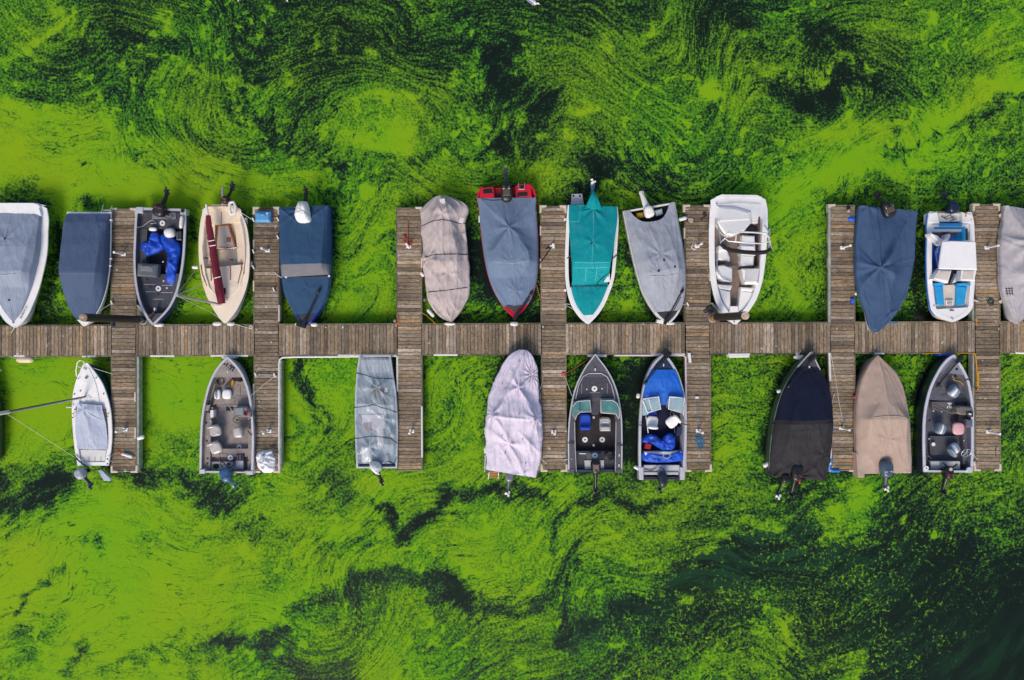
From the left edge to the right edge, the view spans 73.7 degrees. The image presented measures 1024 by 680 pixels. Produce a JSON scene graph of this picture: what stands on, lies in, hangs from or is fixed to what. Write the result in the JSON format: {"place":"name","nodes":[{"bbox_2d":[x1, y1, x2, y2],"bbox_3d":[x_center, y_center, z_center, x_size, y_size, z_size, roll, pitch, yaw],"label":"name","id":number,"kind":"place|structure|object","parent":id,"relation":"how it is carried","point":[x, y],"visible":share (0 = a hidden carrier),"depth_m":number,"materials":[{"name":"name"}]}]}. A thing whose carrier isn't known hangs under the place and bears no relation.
{"place":"outdoors","nodes":[
{"label":"outdoors","id":0,"kind":"place"},
{"bbox_2d":[0,0,1023,679],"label":"water","id":1,"kind":"structure","parent":0,"point":[320,556],"depth_m":27.75,"materials":[{"name":"green liquid"}]},
{"bbox_2d":[0,396,4,458],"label":"skiff","id":2,"kind":"object","parent":1,"relation":"on","point":[2,431],"visible":0.94,"depth_m":27.54,"materials":[{"name":"metal"}]},
{"bbox_2d":[0,203,48,332],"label":"motorboat","id":3,"kind":"object","parent":1,"relation":"on","point":[24,236],"visible":1,"depth_m":26.75,"materials":[{"name":"grey fabric"}]},
{"bbox_2d":[0,324,113,356],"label":"walkway section","id":4,"kind":"object","parent":1,"relation":"on","point":[80,340],"visible":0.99,"depth_m":27.25,"materials":[{"name":"brown wood"}]},
{"bbox_2d":[15,357,34,362],"bbox_3d":[-19.492,0.785,27.330,0.763,0.260,0.260,0,90,0],"label":"fender","id":5,"kind":"object","parent":4,"relation":"hanging from","point":[24,359],"visible":1,"depth_m":27.23,"materials":[{"name":"white plastic"}]},
{"bbox_2d":[0,360,114,489],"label":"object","id":6,"kind":"object","parent":1,"relation":"on","point":[92,420],"visible":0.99,"depth_m":27.02,"materials":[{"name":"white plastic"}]},
{"bbox_2d":[59,205,112,325],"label":"motorboat","id":7,"kind":"object","parent":1,"relation":"on","point":[85,265],"visible":0.95,"depth_m":26.67,"materials":[{"name":"blue fabric"}]},
{"bbox_2d":[79,313,147,324],"bbox_3d":[-14.723,-0.808,26.875,0.400,6.750,0.400,0,90,0],"label":"mooring pile","id":8,"kind":"object","parent":1,"relation":"in","point":[88,317],"visible":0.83,"depth_m":25.04,"materials":[{"name":"wood"}]},
{"bbox_2d":[135,305,150,325],"bbox_3d":[-14.664,-0.990,27.355,0.797,0.190,0.827,0,90,0],"label":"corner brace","id":9,"kind":"object","parent":8,"relation":"attached to","point":[139,311],"visible":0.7,"depth_m":27.29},
{"bbox_2d":[110,208,142,472],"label":"finger pier","id":10,"kind":"structure","parent":1,"relation":"on","point":[126,382],"depth_m":27.25,"materials":[{"name":"brown wood"}]},
{"bbox_2d":[113,251,125,255],"bbox_3d":[-15.494,-3.420,26.904,0.190,0.688,0.140,0,90,0],"label":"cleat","id":11,"kind":"object","parent":10,"relation":"on","point":[122,253],"visible":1,"depth_m":27.08,"materials":[{"name":"white metal"}]},
{"bbox_2d":[115,428,127,432],"bbox_3d":[-15.418,3.572,26.904,0.190,0.688,0.140,0,90,0],"label":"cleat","id":12,"kind":"object","parent":10,"relation":"on","point":[123,429],"visible":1,"depth_m":27.00,"materials":[{"name":"white metal"}]},
{"bbox_2d":[117,450,133,457],"bbox_3d":[-15.429,4.578,27.201,0.773,0.157,0.190,19,90,0],"label":"boat hook","id":13,"kind":"object","parent":10,"relation":"on","point":[125,454],"visible":1,"depth_m":27.14,"materials":[{"name":"white plastic"}]},
{"bbox_2d":[136,435,144,439],"bbox_3d":[-14.815,3.891,27.250,0.358,0.170,0.170,-15,90,0],"label":"fender","id":14,"kind":"object","parent":10,"relation":"hanging from","point":[140,437],"visible":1,"depth_m":27.19,"materials":[{"name":"white plastic"}]},
{"bbox_2d":[133,186,188,324],"bbox_3d":[-13.922,-3.312,27.285,2.088,1.430,5.444,0,90,0],"label":"fishing boat","id":15,"kind":"object","parent":1,"relation":"on","point":[158,299],"visible":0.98,"depth_m":27.19,"materials":[{"name":"grey paint"}]},
{"bbox_2d":[137,263,160,277],"bbox_3d":[-14.394,-2.759,27.010,0.794,0.400,0.515,3,90,0],"label":"tackle bag","id":16,"kind":"object","parent":15,"relation":"in","point":[149,270],"visible":1,"depth_m":26.91,"materials":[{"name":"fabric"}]},
{"bbox_2d":[140,232,163,255],"bbox_3d":[-14.366,-3.806,27.103,0.903,0.275,0.830,-27,90,0],"label":"tarp","id":17,"kind":"object","parent":15,"relation":"on","point":[153,245],"visible":1,"depth_m":27.11,"materials":[{"name":"blue plastic"}]},
{"bbox_2d":[164,228,175,237],"bbox_3d":[-13.592,-4.253,27.130,0.420,0.360,0.385,0,90,0],"label":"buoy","id":18,"kind":"object","parent":15,"relation":"on","point":[169,232],"visible":1,"depth_m":27.00,"materials":[{"name":"white plastic"}]},
{"bbox_2d":[160,234,180,284],"bbox_3d":[-13.633,-3.169,27.142,0.833,0.295,2.150,0,90,0],"label":"tarp","id":19,"kind":"object","parent":15,"relation":"on","point":[172,246],"visible":1,"depth_m":27.13,"materials":[{"name":"blue plastic"}]},
{"bbox_2d":[179,215,183,228],"bbox_3d":[-13.021,-4.644,26.890,0.140,0.140,0.572,6,90,0],"label":"fender","id":20,"kind":"object","parent":15,"relation":"on","point":[181,221],"visible":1,"depth_m":26.84,"materials":[{"name":"white plastic"}]},
{"bbox_2d":[135,322,254,358],"bbox_3d":[-12.666,0.022,27.550,4.734,0.700,1.499,0,90,0],"label":"walkway section","id":21,"kind":"object","parent":1,"relation":"on","point":[223,341],"visible":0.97,"depth_m":27.25,"materials":[{"name":"brown wood"}]},
{"bbox_2d":[175,181,252,322],"bbox_3d":[-11.448,-3.454,25.724,2.192,4.552,5.623,0,90,0],"label":"sailboat","id":22,"kind":"object","parent":1,"relation":"on","point":[225,263],"visible":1,"depth_m":27.00,"materials":[{"name":"beige paint"}]},
{"bbox_2d":[199,357,255,488],"bbox_3d":[-11.289,3.305,27.300,2.168,1.400,5.257,0,90,0],"label":"fishing boat","id":23,"kind":"object","parent":1,"relation":"on","point":[227,439],"visible":0.99,"depth_m":27.17,"materials":[{"name":"paint"}]},
{"bbox_2d":[279,186,332,328],"bbox_3d":[-8.183,-3.251,27.140,2.059,1.720,5.604,0,90,0],"label":"motorboat","id":24,"kind":"object","parent":1,"relation":"on","point":[306,244],"visible":1,"depth_m":26.75,"materials":[{"name":"fabric"}]},
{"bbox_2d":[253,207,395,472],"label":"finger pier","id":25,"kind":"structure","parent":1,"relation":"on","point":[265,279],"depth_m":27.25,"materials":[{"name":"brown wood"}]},
{"bbox_2d":[255,212,272,222],"bbox_3d":[-9.863,-4.880,27.061,0.613,0.379,0.408,0,90,0],"label":"storage box","id":26,"kind":"object","parent":25,"relation":"on","point":[263,217],"visible":1,"depth_m":26.97,"materials":[{"name":"blue plastic"}]},
{"bbox_2d":[256,450,274,472],"bbox_3d":[-9.823,4.848,27.098,0.781,0.325,0.919,0,90,0],"label":"sheet heap","id":27,"kind":"object","parent":25,"relation":"on","point":[266,464],"visible":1,"depth_m":27.09,"materials":[{"name":"white fabric"}]},
{"bbox_2d":[262,429,271,434],"bbox_3d":[-9.685,3.637,26.904,0.190,0.688,0.140,0,90,0],"label":"dock post","id":28,"kind":"object","parent":25,"relation":"on","point":[268,431],"visible":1,"depth_m":27.16,"materials":[{"name":"white plastic"}]},
{"bbox_2d":[279,322,396,355],"bbox_3d":[-6.951,-0.027,27.550,4.722,0.700,1.358,0,90,0],"label":"walkway section","id":29,"kind":"object","parent":1,"relation":"on","point":[360,339],"visible":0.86,"depth_m":27.25,"materials":[{"name":"brown wood"}]},
{"bbox_2d":[354,356,397,485],"bbox_3d":[-5.402,3.216,27.285,1.742,1.429,5.160,0,90,0],"label":"jon boat","id":30,"kind":"object","parent":1,"relation":"on","point":[376,428],"visible":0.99,"depth_m":27.23,"materials":[{"name":"fabric"}]},
{"bbox_2d":[396,207,423,470],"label":"finger pier","id":31,"kind":"structure","parent":1,"relation":"on","point":[409,297],"depth_m":27.25,"materials":[{"name":"brown wood"}]},
{"bbox_2d":[403,222,411,248],"bbox_3d":[-4.165,-4.168,27.186,0.371,0.129,1.066,0,90,0],"label":"anchor","id":32,"kind":"object","parent":31,"relation":"on","point":[406,239],"visible":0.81,"depth_m":27.18,"materials":[{"name":"red metal"}]},
{"bbox_2d":[420,195,469,321],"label":"motorboat","id":33,"kind":"object","parent":1,"relation":"on","point":[445,263],"visible":1,"depth_m":26.74,"materials":[{"name":"grey fabric"}]},
{"bbox_2d":[427,309,434,317],"bbox_3d":[-3.268,-1.082,27.400,0.140,0.140,0.487,-42,90,0],"label":"fender","id":34,"kind":"object","parent":33,"relation":"hanging from","point":[429,311],"visible":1,"depth_m":27.35,"materials":[{"name":"white plastic"}]},
{"bbox_2d":[422,322,540,355],"bbox_3d":[-1.222,-0.054,27.550,4.780,0.700,1.368,0,90,0],"label":"walkway section","id":35,"kind":"object","parent":1,"relation":"on","point":[456,339],"visible":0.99,"depth_m":27.25,"materials":[{"name":"brown wood"}]},
{"bbox_2d":[477,167,538,319],"bbox_3d":[-0.176,-3.790,27.252,2.460,1.496,6.046,0,90,0],"label":"bass boat","id":36,"kind":"object","parent":1,"relation":"on","point":[508,223],"visible":1,"depth_m":26.89,"materials":[{"name":"blue fabric"}]},
{"bbox_2d":[484,349,542,496],"bbox_3d":[0.060,3.303,27.100,2.307,1.800,5.857,0,90,0],"label":"motorboat","id":37,"kind":"object","parent":1,"relation":"on","point":[513,432],"visible":1,"depth_m":26.64,"materials":[{"name":"grey fabric"}]},
{"bbox_2d":[539,205,567,471],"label":"finger pier","id":38,"kind":"structure","parent":1,"relation":"on","point":[553,296],"depth_m":27.25,"materials":[{"name":"brown wood"}]},
{"bbox_2d":[565,179,618,323],"bbox_3d":[3.150,-3.487,27.194,2.120,1.612,5.711,0,90,0],"label":"motorboat","id":39,"kind":"object","parent":1,"relation":"on","point":[591,239],"visible":1,"depth_m":26.72,"materials":[{"name":"fabric"}]},
{"bbox_2d":[568,354,622,494],"bbox_3d":[3.285,3.330,27.275,2.165,1.450,5.546,0,90,0],"label":"fishing boat","id":40,"kind":"object","parent":1,"relation":"on","point":[595,440],"visible":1,"depth_m":26.97,"materials":[{"name":"paint"}]},
{"bbox_2d":[565,322,684,356],"bbox_3d":[4.522,-0.022,27.550,4.777,0.700,1.412,0,90,0],"label":"walkway section","id":41,"kind":"object","parent":1,"relation":"on","point":[653,338],"visible":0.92,"depth_m":27.25,"materials":[{"name":"brown wood"}]},
{"bbox_2d":[622,185,685,324],"bbox_3d":[5.794,-3.384,27.194,2.096,1.612,5.578,-11,90,0],"label":"motorboat","id":42,"kind":"object","parent":1,"relation":"on","point":[654,239],"visible":1,"depth_m":26.75,"materials":[{"name":"fabric"}]},
{"bbox_2d":[637,348,687,493],"bbox_3d":[5.935,3.217,27.293,1.946,1.413,5.822,0,90,0],"label":"motorboat","id":43,"kind":"object","parent":1,"relation":"on","point":[662,409],"visible":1,"depth_m":26.92,"materials":[{"name":"paint"}]},
{"bbox_2d":[641,433,674,450],"bbox_3d":[5.811,4.053,27.001,1.388,0.338,0.709,0,90,0],"label":"tarp","id":44,"kind":"object","parent":43,"relation":"on","point":[667,440],"visible":1,"depth_m":27.01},
{"bbox_2d":[641,450,682,462],"bbox_3d":[5.994,4.635,26.967,1.718,0.247,0.487,-4,90,0],"label":"tarp","id":45,"kind":"object","parent":43,"relation":"on","point":[677,456],"visible":1,"depth_m":26.96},
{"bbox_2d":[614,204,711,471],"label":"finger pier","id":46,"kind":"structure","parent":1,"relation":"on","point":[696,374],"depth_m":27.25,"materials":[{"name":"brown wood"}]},
{"bbox_2d":[687,353,691,362],"bbox_3d":[7.072,0.704,27.200,0.108,0.100,0.390,-7,90,0],"label":"white plank","id":47,"kind":"object","parent":46,"relation":"on","point":[689,357],"visible":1,"depth_m":27.15,"materials":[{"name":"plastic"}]},
{"bbox_2d":[695,416,703,448],"bbox_3d":[7.485,3.317,27.228,0.371,0.043,2.053,0,90,0],"label":"rope coil","id":48,"kind":"object","parent":46,"relation":"on","point":[696,439],"visible":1,"depth_m":27.22,"materials":[{"name":"blue fabric"}]},
{"bbox_2d":[703,306,712,313],"bbox_3d":[7.823,-1.196,27.220,0.389,0.058,0.314,0,90,0],"label":"rope coil","id":49,"kind":"object","parent":46,"relation":"on","point":[708,308],"visible":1,"depth_m":27.20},
{"bbox_2d":[708,311,749,322],"bbox_3d":[8.023,-0.894,26.875,0.400,6.750,0.400,0,90,0],"label":"mooring pile","id":50,"kind":"object","parent":1,"relation":"in","point":[715,317],"visible":0.84,"depth_m":25.00,"materials":[{"name":"wood"}]},
{"bbox_2d":[711,303,719,321],"bbox_3d":[8.202,-1.077,27.370,0.566,0.200,0.826,0,90,0],"label":"corner brace","id":51,"kind":"object","parent":50,"relation":"attached to","point":[715,308],"visible":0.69,"depth_m":27.28,"materials":[{"name":"metal"}]},
{"bbox_2d":[709,195,771,323],"bbox_3d":[8.928,-3.178,26.684,2.325,2.631,5.116,0,90,0],"label":"bowrider","id":52,"kind":"object","parent":1,"relation":"on","point":[739,232],"visible":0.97,"depth_m":26.91,"materials":[{"name":"white plastic"}]},
{"bbox_2d":[709,322,829,359],"bbox_3d":[10.308,0.025,27.550,4.803,0.700,1.513,0,90,0],"label":"walkway section","id":53,"kind":"object","parent":1,"relation":"on","point":[746,339],"visible":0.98,"depth_m":27.25,"materials":[{"name":"brown wood"}]},
{"bbox_2d":[764,352,832,499],"bbox_3d":[11.389,3.389,27.125,2.515,1.750,5.857,0,90,0],"label":"motorboat","id":54,"kind":"object","parent":1,"relation":"on","point":[798,442],"visible":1,"depth_m":26.64,"materials":[{"name":"black fabric"}]},
{"bbox_2d":[826,204,855,471],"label":"finger pier","id":55,"kind":"structure","parent":1,"relation":"on","point":[840,229],"depth_m":27.25,"materials":[{"name":"brown wood"}]},
{"bbox_2d":[828,428,839,471],"bbox_3d":[12.820,4.374,27.215,0.472,0.170,1.819,0,90,0],"label":"bent pipe","id":56,"kind":"object","parent":55,"relation":"on","point":[833,470],"visible":0.43,"depth_m":27.16,"materials":[{"name":"blue plastic"}]},
{"bbox_2d":[831,356,843,425],"bbox_3d":[12.954,1.971,27.185,0.035,0.089,2.964,-9,90,0],"label":"mooring line","id":57,"kind":"object","parent":55,"relation":"on","point":[837,391],"visible":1,"depth_m":27.20,"materials":[{"name":"white fabric"}]},
{"bbox_2d":[839,426,850,430],"bbox_3d":[13.138,3.507,26.904,0.190,0.688,0.140,0,90,0],"label":"dock post","id":58,"kind":"object","parent":55,"relation":"on","point":[841,428],"visible":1,"depth_m":27.13,"materials":[{"name":"white plastic"}]},
{"bbox_2d":[840,244,851,249],"bbox_3d":[13.181,-3.681,26.904,0.190,0.688,0.140,0,90,0],"label":"dock post","id":59,"kind":"object","parent":55,"relation":"on","point":[843,247],"visible":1,"depth_m":27.09,"materials":[{"name":"white plastic"}]},
{"bbox_2d":[848,215,854,220],"bbox_3d":[13.559,-4.832,27.231,0.288,0.099,0.263,-42,90,0],"label":"blue cloth","id":60,"kind":"object","parent":55,"relation":"on","point":[851,218],"visible":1,"depth_m":27.22,"materials":[{"name":"blue fabric"}]},
{"bbox_2d":[850,355,911,491],"bbox_3d":[14.661,3.292,27.189,2.207,1.622,5.360,0,90,0],"label":"motorboat","id":61,"kind":"object","parent":1,"relation":"on","point":[881,432],"visible":1,"depth_m":26.73,"materials":[{"name":"beige fabric"}]},
{"bbox_2d":[854,191,917,332],"bbox_3d":[14.786,-3.102,27.132,2.446,1.735,5.625,0,90,0],"label":"motorboat","id":62,"kind":"object","parent":1,"relation":"on","point":[884,243],"visible":1,"depth_m":26.79,"materials":[{"name":"blue fabric"}]},
{"bbox_2d":[852,321,974,355],"bbox_3d":[16.082,-0.062,27.560,4.785,0.680,1.383,0,90,0],"label":"walkway section","id":63,"kind":"object","parent":1,"relation":"on","point":[943,338],"visible":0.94,"depth_m":27.25,"materials":[{"name":"brown wood"}]},
{"bbox_2d":[913,355,973,496],"bbox_3d":[17.253,3.382,27.300,2.055,1.400,5.610,0,90,0],"label":"fishing boat","id":64,"kind":"object","parent":1,"relation":"on","point":[943,435],"visible":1,"depth_m":27.19,"materials":[{"name":"grey aluminum"},{"name":"slate grey carpet"},{"name":"blue grey vinyl"}]},
{"bbox_2d":[924,192,976,321],"bbox_3d":[17.254,-3.297,26.975,2.048,2.050,5.180,0,90,0],"label":"runabout","id":65,"kind":"object","parent":1,"relation":"on","point":[950,259],"visible":1,"depth_m":26.89,"materials":[{"name":"white paint"}]},
{"bbox_2d":[948,274,956,283],"bbox_3d":[17.597,-2.425,27.100,0.236,0.300,0.554,25,90,0],"label":"folded door","id":66,"kind":"structure","parent":65,"relation":"in","point":[953,280],"depth_m":27.00,"materials":[{"name":"white plastic"}]},
{"bbox_2d":[968,203,1001,470],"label":"finger pier","id":67,"kind":"structure","parent":1,"relation":"on","point":[986,396],"depth_m":27.25,"materials":[{"name":"brown wood"}]},
{"bbox_2d":[974,353,978,389],"bbox_3d":[18.526,1.264,27.225,0.113,0.063,1.473,-3,90,0],"label":"mooring line","id":68,"kind":"object","parent":67,"relation":"on","point":[976,370],"visible":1,"depth_m":27.20,"materials":[{"name":"yellow fabric"}]},
{"bbox_2d":[984,244,999,249],"bbox_3d":[18.936,-3.681,26.904,0.190,0.688,0.140,0,90,0],"label":"dock post","id":69,"kind":"object","parent":67,"relation":"on","point":[988,247],"visible":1,"depth_m":27.03,"materials":[{"name":"white plastic"}]},
{"bbox_2d":[986,430,1000,434],"bbox_3d":[19.001,3.659,26.904,0.190,0.688,0.140,0,90,0],"label":"dock post","id":70,"kind":"object","parent":67,"relation":"on","point":[988,431],"visible":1,"depth_m":27.07,"materials":[{"name":"white plastic"}]},
{"bbox_2d":[996,321,1023,353],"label":"walkway section","id":71,"kind":"object","parent":1,"relation":"on","point":[1011,338],"visible":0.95,"depth_m":27.25,"materials":[{"name":"brown wood"}]},
{"bbox_2d":[997,206,1023,323],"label":"motorboat","id":72,"kind":"object","parent":1,"relation":"on","point":[1010,259],"visible":1,"depth_m":26.83,"materials":[{"name":"grey fabric"}]},
{"bbox_2d":[527,0,539,4],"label":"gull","id":73,"kind":"object","parent":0,"point":[533,2],"visible":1,"depth_m":27.60,"materials":[{"name":"white"}]},
{"bbox_2d":[987,297,994,305],"bbox_3d":[19.093,-1.535,27.231,0.339,0.037,0.353,0,90,0],"label":"rope coil","id":74,"kind":"object","parent":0,"point":[989,299],"visible":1,"depth_m":27.23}
]}

